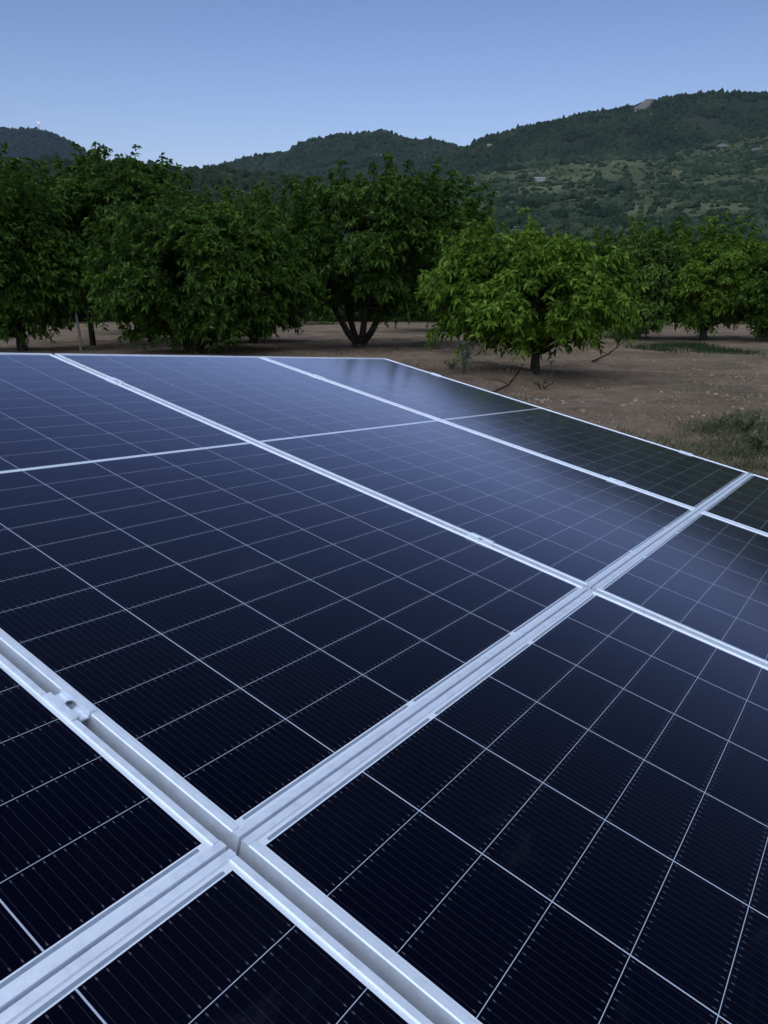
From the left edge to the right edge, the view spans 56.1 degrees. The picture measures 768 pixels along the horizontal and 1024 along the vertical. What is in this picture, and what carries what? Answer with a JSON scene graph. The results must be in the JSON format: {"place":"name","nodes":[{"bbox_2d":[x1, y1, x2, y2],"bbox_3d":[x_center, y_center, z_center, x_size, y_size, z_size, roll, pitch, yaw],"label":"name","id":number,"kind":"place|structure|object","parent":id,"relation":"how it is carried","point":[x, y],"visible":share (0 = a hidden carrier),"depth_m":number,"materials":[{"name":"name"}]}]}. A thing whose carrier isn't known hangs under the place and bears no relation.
{"place":"outdoors","nodes":[
{"label":"outdoors","id":0,"kind":"place"},
{"bbox_2d":[1,129,89,158],"bbox_3d":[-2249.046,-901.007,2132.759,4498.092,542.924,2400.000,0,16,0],"label":"hill","id":1,"kind":"structure","parent":0,"point":[48,153],"depth_m":2246.22,"materials":[{"name":"green plant"}]},
{"bbox_2d":[0,126,91,159],"bbox_3d":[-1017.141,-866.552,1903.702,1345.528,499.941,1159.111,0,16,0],"label":"hillside wood","id":2,"kind":"object","parent":1,"relation":"on","point":[43,138],"visible":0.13,"depth_m":2260.16,"materials":[{"name":"green plant"}]},
{"bbox_2d":[0,158,290,209],"bbox_3d":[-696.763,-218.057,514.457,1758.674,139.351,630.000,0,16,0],"label":"ridge","id":3,"kind":"structure","parent":0,"point":[183,171],"depth_m":558.76,"materials":[{"name":"green plant"}]},
{"bbox_2d":[10,153,409,237],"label":"hillside wood","id":4,"kind":"object","parent":3,"relation":"on","point":[206,175],"visible":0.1,"depth_m":535.79,"materials":[{"name":"green plant"}]},
{"bbox_2d":[250,134,437,175],"bbox_3d":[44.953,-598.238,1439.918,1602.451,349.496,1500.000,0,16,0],"label":"hill","id":5,"kind":"structure","parent":0,"point":[265,162],"depth_m":1441.41,"materials":[{"name":"green plant"}]},
{"bbox_2d":[207,128,464,181],"bbox_3d":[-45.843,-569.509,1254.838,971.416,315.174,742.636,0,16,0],"label":"hillside wood","id":6,"kind":"object","parent":5,"relation":"on","point":[423,153],"visible":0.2,"depth_m":1450.47,"materials":[{"name":"green plant"}]},
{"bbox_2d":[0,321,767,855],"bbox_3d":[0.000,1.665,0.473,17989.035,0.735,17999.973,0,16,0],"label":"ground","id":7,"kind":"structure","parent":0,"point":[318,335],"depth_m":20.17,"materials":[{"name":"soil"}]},
{"bbox_2d":[0,141,91,350],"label":"orchard tree","id":8,"kind":"object","parent":7,"relation":"on","point":[36,247],"visible":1,"depth_m":23.97,"materials":[{"name":"green plant"}]},
{"bbox_2d":[42,286,86,313],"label":"orchard tree","id":9,"kind":"object","parent":7,"relation":"on","point":[79,309],"visible":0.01,"depth_m":58.91,"materials":[{"name":"green plant"}]},
{"bbox_2d":[74,309,81,349],"bbox_3d":[-11.208,-6.574,26.459,0.152,1.655,0.097,0,16,0],"label":"stake","id":10,"kind":"object","parent":7,"relation":"on","point":[79,334],"visible":0.73,"depth_m":26.43,"materials":[{"name":"grey wood"}]},
{"bbox_2d":[72,302,112,321],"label":"orchard tree","id":11,"kind":"object","parent":7,"relation":"on","point":[82,313],"depth_m":62.36,"materials":[{"name":"green plant"}]},
{"bbox_2d":[21,140,201,345],"bbox_3d":[-10.573,-10.530,29.024,8.322,7.999,7.345,0,16,0],"label":"orchard tree","id":12,"kind":"object","parent":7,"relation":"on","point":[91,191],"visible":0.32,"depth_m":26.62,"materials":[{"name":"green plant"}]},
{"bbox_2d":[93,154,164,327],"bbox_3d":[-13.722,-14.340,39.595,7.416,9.188,7.477,12,20,35],"label":"orchard tree","id":13,"kind":"object","parent":7,"relation":"on","point":[134,202],"depth_m":37.22,"materials":[{"name":"green plant"}]},
{"bbox_2d":[72,178,332,353],"bbox_3d":[-5.807,-8.038,24.255,8.176,5.792,6.990,0,16,0],"label":"orchard tree","id":14,"kind":"object","parent":7,"relation":"on","point":[154,258],"visible":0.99,"depth_m":22.52,"materials":[{"name":"green plant"}]},
{"bbox_2d":[187,179,306,341],"bbox_3d":[-6.211,-10.618,31.080,6.358,6.945,6.040,-14,21,-40],"label":"orchard tree","id":15,"kind":"object","parent":7,"relation":"on","point":[260,195],"visible":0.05,"depth_m":30.54,"materials":[{"name":"green plant"}]},
{"bbox_2d":[273,298,338,324],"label":"orchard tree","id":16,"kind":"object","parent":7,"relation":"on","point":[306,309],"visible":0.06,"depth_m":54.88,"materials":[{"name":"green plant"}]},
{"bbox_2d":[266,152,497,347],"bbox_3d":[0.402,-9.472,27.109,8.462,6.924,8.641,-10,19,-31],"label":"orchard tree","id":17,"kind":"object","parent":7,"relation":"on","point":[393,226],"visible":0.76,"depth_m":25.00,"materials":[{"name":"green plant"}]},
{"bbox_2d":[58,292,748,321],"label":"undergrowth","id":18,"kind":"object","parent":7,"relation":"on","point":[356,318],"visible":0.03,"depth_m":62.44,"materials":[{"name":"green plant"}]},
{"bbox_2d":[444,357,458,369],"bbox_3d":[1.753,-3.817,18.561,0.462,0.360,0.379,0,16,0],"label":"weed","id":19,"kind":"object","parent":7,"relation":"on","point":[451,367],"visible":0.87,"depth_m":18.52,"materials":[{"name":"green plant"}]},
{"bbox_2d":[402,176,503,331],"bbox_3d":[3.243,-14.624,41.655,7.583,8.675,7.600,0,16,0],"label":"orchard tree","id":20,"kind":"object","parent":7,"relation":"on","point":[491,233],"visible":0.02,"depth_m":40.22,"materials":[{"name":"green plant"}]},
{"bbox_2d":[455,337,480,373],"bbox_3d":[1.918,-3.573,16.564,0.569,0.831,0.579,0,16,0],"label":"weed","id":21,"kind":"object","parent":7,"relation":"on","point":[464,361],"visible":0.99,"depth_m":16.47,"materials":[{"name":"green plant"}]},
{"bbox_2d":[205,343,767,474],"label":"clods","id":22,"kind":"object","parent":7,"relation":"on","point":[581,410],"visible":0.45,"depth_m":17.17,"materials":[{"name":"soil"}]},
{"bbox_2d":[491,364,523,391],"bbox_3d":[2.464,-2.894,15.502,0.548,0.421,2.245,8,18,25],"label":"fallen branch","id":23,"kind":"object","parent":7,"relation":"on","point":[505,386],"visible":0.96,"depth_m":15.43,"materials":[{"name":"brown wood"}]},
{"bbox_2d":[414,206,648,373],"bbox_3d":[3.348,-4.949,16.834,5.389,3.892,4.859,0,16,0],"label":"orchard tree","id":24,"kind":"object","parent":7,"relation":"on","point":[495,290],"visible":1,"depth_m":15.62,"materials":[{"name":"green plant"}]},
{"bbox_2d":[523,376,552,389],"bbox_3d":[3.278,-2.730,15.353,0.597,0.326,0.622,0,16,0],"label":"weed","id":25,"kind":"object","parent":7,"relation":"on","point":[539,384],"visible":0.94,"depth_m":15.40,"materials":[{"name":"green plant"}]},
{"bbox_2d":[382,354,764,457],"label":"pebbles","id":26,"kind":"object","parent":7,"relation":"on","point":[563,403],"visible":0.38,"depth_m":17.05,"materials":[{"name":"stone"}]},
{"bbox_2d":[529,233,617,306],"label":"orchard tree","id":27,"kind":"object","parent":7,"relation":"on","point":[581,234],"depth_m":42.25,"materials":[{"name":"green plant"}]},
{"bbox_2d":[585,330,635,361],"bbox_3d":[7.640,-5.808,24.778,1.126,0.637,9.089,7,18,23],"label":"fallen branch","id":28,"kind":"object","parent":7,"relation":"on","point":[609,352],"visible":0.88,"depth_m":22.23,"materials":[{"name":"brown wood"}]},
{"bbox_2d":[607,328,623,348],"bbox_3d":[8.519,-6.466,26.486,0.429,0.988,1.188,-6,17,-18],"label":"weed","id":29,"kind":"object","parent":7,"relation":"on","point":[618,340],"visible":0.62,"depth_m":26.50,"materials":[{"name":"green plant"}]},
{"bbox_2d":[582,212,713,339],"bbox_3d":[12.239,-11.005,34.272,5.857,5.954,5.793,-7,18,-22],"label":"orchard tree","id":30,"kind":"object","parent":7,"relation":"on","point":[647,252],"visible":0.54,"depth_m":32.66,"materials":[{"name":"green plant"}]},
{"bbox_2d":[646,211,767,340],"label":"orchard tree","id":31,"kind":"object","parent":7,"relation":"on","point":[729,255],"visible":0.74,"depth_m":31.93,"materials":[{"name":"green plant"}]},
{"bbox_2d":[712,412,735,426],"bbox_3d":[4.721,-1.260,10.074,0.332,0.250,0.252,11,20,34],"label":"weed","id":32,"kind":"object","parent":7,"relation":"on","point":[723,420],"visible":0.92,"depth_m":10.05,"materials":[{"name":"green plant"}]},
{"bbox_2d":[720,250,767,339],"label":"orchard tree","id":33,"kind":"object","parent":7,"relation":"on","point":[754,292],"visible":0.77,"depth_m":30.79,"materials":[{"name":"green plant"}]},
{"bbox_2d":[722,412,767,431],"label":"weed","id":34,"kind":"object","parent":7,"relation":"on","point":[754,421],"visible":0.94,"depth_m":9.75,"materials":[{"name":"green plant"}]},
{"bbox_2d":[746,426,767,453],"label":"weed","id":35,"kind":"object","parent":7,"relation":"on","point":[752,438],"visible":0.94,"depth_m":8.61,"materials":[{"name":"green plant"}]},
{"bbox_2d":[0,0,767,168],"label":"sky","id":36,"kind":"structure","parent":0,"point":[199,83],"materials":[{"name":"blue"}]},
{"bbox_2d":[21,338,767,437],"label":"dry grass","id":37,"kind":"structure","parent":0,"point":[375,347],"depth_m":23.39,"materials":[{"name":"plant"}]},
{"bbox_2d":[343,135,767,266],"bbox_3d":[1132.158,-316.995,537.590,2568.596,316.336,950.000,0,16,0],"label":"foothill","id":38,"kind":"structure","parent":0,"point":[638,176],"depth_m":579.31,"materials":[{"name":"green plant"}]},
{"bbox_2d":[458,195,474,205],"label":"bush","id":39,"kind":"object","parent":38,"relation":"on","point":[460,202],"visible":0.16,"depth_m":453.79,"materials":[{"name":"green plant"}]},
{"bbox_2d":[481,192,491,200],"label":"bush","id":40,"kind":"object","parent":38,"relation":"on","point":[485,194],"visible":0.29,"depth_m":464.05,"materials":[{"name":"green plant"}]},
{"bbox_2d":[495,207,509,217],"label":"bush","id":41,"kind":"object","parent":38,"relation":"on","point":[501,211],"visible":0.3,"depth_m":385.17,"materials":[{"name":"green plant"}]},
{"bbox_2d":[503,219,516,225],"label":"bush","id":42,"kind":"object","parent":38,"relation":"on","point":[508,220],"visible":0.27,"depth_m":337.74,"materials":[{"name":"green plant"}]},
{"bbox_2d":[503,182,518,190],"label":"bush","id":43,"kind":"object","parent":38,"relation":"on","point":[509,186],"visible":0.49,"depth_m":521.47,"materials":[{"name":"green plant"}]},
{"bbox_2d":[506,209,518,218],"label":"bush","id":44,"kind":"object","parent":38,"relation":"on","point":[510,213],"visible":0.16,"depth_m":376.69,"materials":[{"name":"green plant"}]},
{"bbox_2d":[511,215,522,222],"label":"bush","id":45,"kind":"object","parent":38,"relation":"on","point":[516,219],"visible":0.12,"depth_m":351.55,"materials":[{"name":"green plant"}]},
{"bbox_2d":[517,216,527,225],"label":"bush","id":46,"kind":"object","parent":38,"relation":"on","point":[521,219],"visible":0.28,"depth_m":339.37,"materials":[{"name":"green plant"}]},
{"bbox_2d":[284,129,767,269],"bbox_3d":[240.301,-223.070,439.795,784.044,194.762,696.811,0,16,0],"label":"hillside scrub","id":47,"kind":"object","parent":38,"relation":"on","point":[727,161],"visible":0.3,"depth_m":617.78,"materials":[{"name":"green plant"}]},
{"bbox_2d":[526,200,536,207],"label":"bush","id":48,"kind":"object","parent":38,"relation":"on","point":[530,203],"visible":0.48,"depth_m":425.66,"materials":[{"name":"green plant"}]},
{"bbox_2d":[533,192,545,198],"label":"bush","id":49,"kind":"object","parent":38,"relation":"on","point":[539,195],"visible":0.18,"depth_m":449.06,"materials":[{"name":"green plant"}]},
{"bbox_2d":[534,177,545,181],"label":"farm shed","id":50,"kind":"structure","parent":38,"relation":"on","point":[541,179],"depth_m":585.17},
{"bbox_2d":[545,218,569,229],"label":"bush","id":51,"kind":"object","parent":38,"relation":"on","point":[561,223],"visible":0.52,"depth_m":316.65,"materials":[{"name":"green plant"}]},
{"bbox_2d":[549,209,567,216],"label":"bush","id":52,"kind":"object","parent":38,"relation":"on","point":[553,212],"visible":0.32,"depth_m":383.68,"materials":[{"name":"green plant"}]},
{"bbox_2d":[557,189,573,199],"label":"bush","id":53,"kind":"object","parent":38,"relation":"on","point":[568,193],"visible":0.4,"depth_m":452.55,"materials":[{"name":"green plant"}]},
{"bbox_2d":[364,187,767,250],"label":"hillside scrub","id":54,"kind":"object","parent":38,"relation":"on","point":[754,198],"visible":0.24,"depth_m":415.58,"materials":[{"name":"green plant"}]},
{"bbox_2d":[564,205,577,211],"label":"bush","id":55,"kind":"object","parent":38,"relation":"on","point":[569,207],"visible":0.29,"depth_m":407.18,"materials":[{"name":"green plant"}]},
{"bbox_2d":[566,227,579,237],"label":"bush","id":56,"kind":"object","parent":38,"relation":"on","point":[574,231],"visible":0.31,"depth_m":295.65,"materials":[{"name":"green plant"}]},
{"bbox_2d":[579,199,591,207],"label":"bush","id":57,"kind":"object","parent":38,"relation":"on","point":[585,203],"visible":0.56,"depth_m":423.74,"materials":[{"name":"green plant"}]},
{"bbox_2d":[580,235,593,241],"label":"bush","id":58,"kind":"object","parent":38,"relation":"on","point":[589,238],"visible":0.19,"depth_m":283.01,"materials":[{"name":"green plant"}]},
{"bbox_2d":[587,209,602,216],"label":"bush","id":59,"kind":"object","parent":38,"relation":"on","point":[593,212],"visible":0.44,"depth_m":383.04,"materials":[{"name":"green plant"}]},
{"bbox_2d":[593,228,616,238],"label":"bush","id":60,"kind":"object","parent":38,"relation":"on","point":[602,233],"visible":0.13,"depth_m":287.82,"materials":[{"name":"green plant"}]},
{"bbox_2d":[604,187,619,193],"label":"bush","id":61,"kind":"object","parent":38,"relation":"on","point":[616,190],"visible":0.49,"depth_m":473.21,"materials":[{"name":"green plant"}]},
{"bbox_2d":[609,197,621,204],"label":"bush","id":62,"kind":"object","parent":38,"relation":"on","point":[613,201],"visible":0.35,"depth_m":411.95,"materials":[{"name":"green plant"}]},
{"bbox_2d":[616,180,633,190],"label":"bush","id":63,"kind":"object","parent":38,"relation":"on","point":[624,185],"visible":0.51,"depth_m":490.36,"materials":[{"name":"green plant"}]},
{"bbox_2d":[648,223,660,230],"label":"bush","id":64,"kind":"object","parent":38,"relation":"on","point":[651,225],"visible":0.26,"depth_m":310.12,"materials":[{"name":"green plant"}]},
{"bbox_2d":[649,181,661,188],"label":"bush","id":65,"kind":"object","parent":38,"relation":"on","point":[653,184],"visible":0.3,"depth_m":493.90,"materials":[{"name":"green plant"}]},
{"bbox_2d":[657,215,674,224],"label":"bush","id":66,"kind":"object","parent":38,"relation":"on","point":[665,219],"visible":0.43,"depth_m":324.06,"materials":[{"name":"green plant"}]},
{"bbox_2d":[661,208,683,217],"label":"bush","id":67,"kind":"object","parent":38,"relation":"on","point":[672,213],"visible":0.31,"depth_m":350.11,"materials":[{"name":"green plant"}]},
{"bbox_2d":[673,228,696,244],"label":"bush","id":68,"kind":"object","parent":38,"relation":"on","point":[695,239],"visible":0.11,"depth_m":264.57,"materials":[{"name":"green plant"}]},
{"bbox_2d":[683,199,700,207],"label":"bush","id":69,"kind":"object","parent":38,"relation":"on","point":[689,203],"visible":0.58,"depth_m":393.93,"materials":[{"name":"green plant"}]},
{"bbox_2d":[685,217,701,224],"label":"bush","id":70,"kind":"object","parent":38,"relation":"on","point":[695,221],"visible":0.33,"depth_m":314.89,"materials":[{"name":"green plant"}]},
{"bbox_2d":[690,223,708,234],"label":"bush","id":71,"kind":"object","parent":38,"relation":"on","point":[697,225],"visible":0.09,"depth_m":296.74,"materials":[{"name":"green plant"}]},
{"bbox_2d":[707,208,720,215],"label":"bush","id":72,"kind":"object","parent":38,"relation":"on","point":[710,211],"visible":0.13,"depth_m":348.38,"materials":[{"name":"green plant"}]},
{"bbox_2d":[710,210,725,217],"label":"bush","id":73,"kind":"object","parent":38,"relation":"on","point":[719,213],"visible":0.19,"depth_m":336.00,"materials":[{"name":"green plant"}]},
{"bbox_2d":[705,208,731,214],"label":"bush","id":74,"kind":"object","parent":38,"relation":"on","point":[724,210],"visible":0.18,"depth_m":347.87,"materials":[{"name":"green plant"}]},
{"bbox_2d":[716,143,728,148],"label":"rock outcrop","id":75,"kind":"object","parent":38,"relation":"on","point":[721,145],"visible":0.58,"depth_m":712.83,"materials":[{"name":"grey stone"}]},
{"bbox_2d":[728,185,737,188],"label":"bush","id":76,"kind":"object","parent":38,"relation":"on","point":[733,187],"visible":0.24,"depth_m":471.67,"materials":[{"name":"green plant"}]},
{"bbox_2d":[731,180,742,185],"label":"bush","id":77,"kind":"object","parent":38,"relation":"on","point":[736,182],"visible":0.34,"depth_m":515.92,"materials":[{"name":"green plant"}]},
{"bbox_2d":[733,212,750,220],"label":"bush","id":78,"kind":"object","parent":38,"relation":"on","point":[747,217],"visible":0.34,"depth_m":340.67,"materials":[{"name":"green plant"}]},
{"bbox_2d":[742,219,763,227],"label":"bush","id":79,"kind":"object","parent":38,"relation":"on","point":[758,223],"visible":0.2,"depth_m":306.45,"materials":[{"name":"green plant"}]},
{"bbox_2d":[749,206,767,216],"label":"bush","id":80,"kind":"object","parent":38,"relation":"on","point":[754,211],"visible":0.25,"depth_m":344.30,"materials":[{"name":"green plant"}]},
{"bbox_2d":[753,229,767,241],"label":"bush","id":81,"kind":"object","parent":38,"relation":"on","point":[763,236],"visible":0.16,"depth_m":259.54,"materials":[{"name":"green plant"}]},
{"bbox_2d":[754,211,767,216],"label":"bush","id":82,"kind":"object","parent":38,"relation":"on","point":[760,213],"visible":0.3,"depth_m":339.95,"materials":[{"name":"green plant"}]},
{"bbox_2d":[757,216,766,224],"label":"bush","id":83,"kind":"object","parent":38,"relation":"on","point":[762,219],"visible":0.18,"depth_m":313.00,"materials":[{"name":"green plant"}]},
{"bbox_2d":[439,95,767,174],"bbox_3d":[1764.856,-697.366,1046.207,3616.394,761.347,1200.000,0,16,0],"label":"hill","id":84,"kind":"structure","parent":0,"point":[734,102],"depth_m":1095.58,"materials":[{"name":"green plant"}]},
{"bbox_2d":[431,87,767,176],"bbox_3d":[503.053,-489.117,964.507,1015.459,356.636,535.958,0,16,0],"label":"hillside wood","id":85,"kind":"object","parent":84,"relation":"on","point":[544,139],"visible":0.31,"depth_m":1095.31,"materials":[{"name":"green plant"}]},
{"bbox_2d":[631,99,653,111],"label":"rock outcrop","id":86,"kind":"object","parent":84,"relation":"on","point":[644,104],"visible":0.48,"depth_m":1140.09,"materials":[{"name":"grey stone"}]},
{"bbox_2d":[617,391,767,476],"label":"grass","id":87,"kind":"structure","parent":0,"point":[732,452],"depth_m":9.07,"materials":[{"name":"green plant"}]},
{"bbox_2d":[623,340,765,354],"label":"tall grass","id":88,"kind":"structure","parent":0,"point":[700,346],"depth_m":26.43,"materials":[{"name":"green plant"}]},
{"label":"rail","id":89,"kind":"object","parent":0,"visible":0},
{"bbox_2d":[43,685,95,721],"bbox_3d":[-0.421,0.269,0.965,0.066,0.038,0.035,24,22,30],"label":"panel clamp","id":90,"kind":"object","parent":89,"relation":"attached to","point":[71,704],"visible":0.91,"depth_m":0.96,"materials":[{"name":"metal"}]},
{"bbox_2d":[54,353,696,589],"bbox_3d":[-0.083,-0.304,2.760,2.278,0.032,1.134,24,22,30],"label":"solar panel","id":91,"kind":"object","parent":89,"relation":"on","point":[588,530],"visible":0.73,"depth_m":2.53,"materials":[{"name":"glass"}]},
{"bbox_2d":[466,532,493,545],"bbox_3d":[0.247,0.085,1.885,0.066,0.038,0.035,24,23,30],"label":"panel clamp","id":92,"kind":"object","parent":89,"relation":"attached to","point":[479,538],"visible":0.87,"depth_m":1.88,"materials":[{"name":"metal"}]},
{"bbox_2d":[261,356,749,511],"bbox_3d":[0.579,-0.492,3.684,2.278,0.033,1.134,24,22,30],"label":"solar panel","id":93,"kind":"object","parent":89,"relation":"on","point":[697,483],"visible":0.74,"depth_m":3.52,"materials":[{"name":"glass"}]},
{"bbox_2d":[607,477,625,484],"bbox_3d":[0.901,-0.106,2.814,0.066,0.038,0.035,24,22,30],"label":"panel clamp","id":94,"kind":"object","parent":89,"relation":"attached to","point":[616,480],"visible":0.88,"depth_m":2.81,"materials":[{"name":"metal"}]},
{"label":"rail","id":95,"kind":"object","parent":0,"visible":0},
{"bbox_2d":[0,654,226,1012],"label":"solar panel","id":96,"kind":"object","parent":95,"relation":"on","point":[100,840],"visible":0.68,"depth_m":0.77,"materials":[{"name":"glass"}]},
{"bbox_2d":[106,377,124,384],"bbox_3d":[-0.993,-0.470,2.660,0.066,0.038,0.035,24,22,30],"label":"panel clamp","id":97,"kind":"object","parent":95,"relation":"attached to","point":[115,380],"visible":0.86,"depth_m":2.65,"materials":[{"name":"metal"}]},
{"bbox_2d":[0,353,587,855],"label":"solar panel","id":98,"kind":"object","parent":95,"relation":"on","point":[232,639],"visible":0.84,"depth_m":1.36,"materials":[{"name":"glass"}]},
{"label":"rail","id":99,"kind":"object","parent":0,"visible":0},
{"bbox_2d":[0,849,433,1023],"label":"solar panel","id":100,"kind":"object","parent":99,"relation":"on","point":[229,936],"visible":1,"depth_m":0.67,"materials":[{"name":"glass"}]},
{"bbox_2d":[238,589,767,1023],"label":"solar panel","id":101,"kind":"object","parent":99,"relation":"on","point":[560,817],"visible":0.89,"depth_m":0.90,"materials":[{"name":"glass"}]},
{"label":"rail","id":102,"kind":"object","parent":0,"visible":0},
{"bbox_2d":[592,511,767,665],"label":"solar panel","id":103,"kind":"object","parent":102,"relation":"on","point":[702,574],"visible":0.78,"depth_m":1.90,"materials":[{"name":"glass"}]},
{"bbox_2d":[699,473,767,534],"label":"solar panel","id":104,"kind":"object","parent":102,"relation":"on","point":[743,502],"visible":0.78,"depth_m":2.87,"materials":[{"name":"glass"}]}
]}

